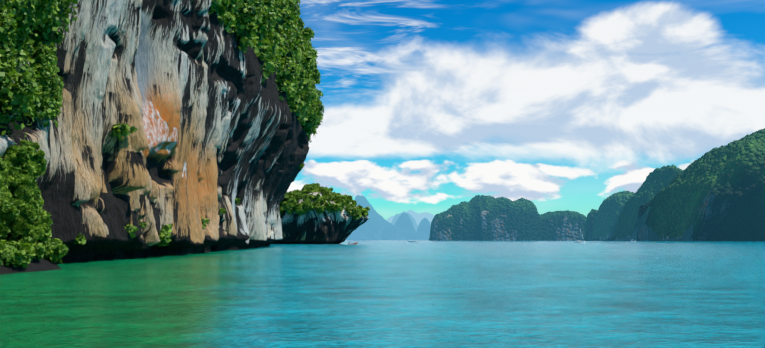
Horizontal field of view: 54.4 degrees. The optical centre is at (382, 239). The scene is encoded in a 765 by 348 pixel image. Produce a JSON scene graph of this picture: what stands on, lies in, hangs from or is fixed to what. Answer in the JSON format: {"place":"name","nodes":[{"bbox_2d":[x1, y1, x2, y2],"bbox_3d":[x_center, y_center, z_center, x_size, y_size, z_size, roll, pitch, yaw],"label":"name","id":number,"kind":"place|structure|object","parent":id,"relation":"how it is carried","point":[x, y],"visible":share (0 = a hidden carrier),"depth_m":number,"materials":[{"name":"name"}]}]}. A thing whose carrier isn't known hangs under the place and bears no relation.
{"place":"outdoors","nodes":[
{"label":"outdoors","id":0,"kind":"place"},
{"bbox_2d":[0,0,308,262],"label":"cliff rock","id":1,"kind":"object","parent":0,"point":[196,103],"visible":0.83,"depth_m":147.64,"materials":[{"name":"grey stone"}]},
{"bbox_2d":[0,149,9,176],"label":"foliage","id":2,"kind":"object","parent":1,"relation":"on","point":[4,168],"visible":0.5,"depth_m":82.80,"materials":[{"name":"green plant"}]},
{"bbox_2d":[11,179,36,199],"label":"foliage","id":3,"kind":"object","parent":1,"relation":"on","point":[33,183],"depth_m":87.86,"materials":[{"name":"green plant"}]},
{"bbox_2d":[0,235,68,267],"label":"bush","id":4,"kind":"object","parent":1,"relation":"on","point":[21,252],"visible":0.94,"depth_m":83.31,"materials":[{"name":"green plant"}]},
{"bbox_2d":[0,0,77,143],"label":"foliage","id":5,"kind":"object","parent":1,"relation":"on","point":[40,91],"visible":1,"depth_m":87.60,"materials":[{"name":"green plant"}]},
{"bbox_2d":[73,121,303,245],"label":"plants","id":6,"kind":"object","parent":1,"relation":"on","point":[119,130],"visible":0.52,"depth_m":125.81,"materials":[{"name":"green plant"}]},
{"bbox_2d":[0,240,764,347],"bbox_3d":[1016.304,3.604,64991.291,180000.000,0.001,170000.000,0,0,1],"label":"sea water","id":7,"kind":"structure","parent":0,"point":[511,294],"depth_m":46.04,"materials":[{"name":"teal liquid"}]},
{"bbox_2d":[0,258,60,274],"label":"shore rock","id":8,"kind":"object","parent":7,"relation":"in","point":[36,265],"visible":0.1,"depth_m":83.43,"materials":[{"name":"black stone"}]},
{"bbox_2d":[0,174,20,239],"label":"foliage","id":9,"kind":"object","parent":8,"relation":"on","point":[9,210],"visible":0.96,"depth_m":82.27,"materials":[{"name":"green plant"}]},
{"bbox_2d":[4,139,46,234],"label":"foliage","id":10,"kind":"object","parent":8,"relation":"on","point":[26,161],"visible":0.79,"depth_m":84.77,"materials":[{"name":"green plant"}]},
{"bbox_2d":[9,197,43,242],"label":"foliage","id":11,"kind":"object","parent":8,"relation":"on","point":[21,226],"visible":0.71,"depth_m":83.33,"materials":[{"name":"green plant"}]},
{"bbox_2d":[30,181,52,241],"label":"foliage","id":12,"kind":"object","parent":8,"relation":"on","point":[43,220],"visible":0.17,"depth_m":88.35,"materials":[{"name":"green plant"}]},
{"bbox_2d":[271,192,368,243],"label":"islet rock","id":13,"kind":"object","parent":7,"relation":"in","point":[314,227],"visible":0.44,"depth_m":533.79,"materials":[{"name":"black stone"}]},
{"bbox_2d":[279,183,369,219],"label":"foliage","id":14,"kind":"object","parent":13,"relation":"on","point":[288,204],"visible":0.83,"depth_m":536.28,"materials":[{"name":"green plant"}]},
{"bbox_2d":[346,195,429,239],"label":"island","id":15,"kind":"structure","parent":7,"relation":"on","point":[375,226],"depth_m":4968.86,"materials":[{"name":"blue stone"}]},
{"bbox_2d":[395,213,414,230],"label":"island","id":16,"kind":"structure","parent":7,"relation":"on","point":[403,221],"depth_m":5647.05,"materials":[{"name":"blue stone"}]},
{"bbox_2d":[386,210,434,224],"bbox_3d":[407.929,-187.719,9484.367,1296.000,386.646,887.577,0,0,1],"label":"island","id":17,"kind":"structure","parent":7,"relation":"on","point":[418,217],"depth_m":9248.79,"materials":[{"name":"blue stone"}]},
{"bbox_2d":[391,211,430,231],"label":"island","id":18,"kind":"structure","parent":7,"relation":"on","point":[396,217],"depth_m":6648.75,"materials":[{"name":"blue stone"}]},
{"bbox_2d":[417,218,430,235],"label":"mountain","id":19,"kind":"structure","parent":7,"relation":"on","point":[424,226],"depth_m":5839.80,"materials":[{"name":"blue stone"}]},
{"bbox_2d":[429,195,586,240],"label":"island","id":20,"kind":"structure","parent":7,"relation":"on","point":[483,218],"depth_m":2147.91,"materials":[{"name":"green plant"}]},
{"bbox_2d":[583,209,597,240],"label":"island rock","id":21,"kind":"object","parent":7,"relation":"in","point":[591,214],"visible":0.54,"depth_m":2068.77,"materials":[{"name":"teal stone"}]},
{"bbox_2d":[287,0,764,219],"label":"sky","id":22,"kind":"structure","parent":0,"point":[432,106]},
{"bbox_2d":[589,191,637,240],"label":"hill","id":23,"kind":"structure","parent":0,"point":[610,209],"depth_m":1845.32,"materials":[{"name":"green plant"}]},
{"bbox_2d":[607,164,692,240],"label":"hill","id":24,"kind":"structure","parent":0,"point":[655,182],"depth_m":1636.45,"materials":[{"name":"green plant"}]},
{"bbox_2d":[637,128,764,240],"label":"hill","id":25,"kind":"structure","parent":0,"point":[716,194],"depth_m":1294.92,"materials":[{"name":"green plant"}]},
{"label":"clifftop vegetation","id":26,"kind":"object","parent":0,"visible":0},
{"bbox_2d":[192,0,324,142],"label":"foliage","id":27,"kind":"object","parent":26,"relation":"on","point":[286,50],"visible":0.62,"depth_m":257.16,"materials":[{"name":"green plant"}]}
]}

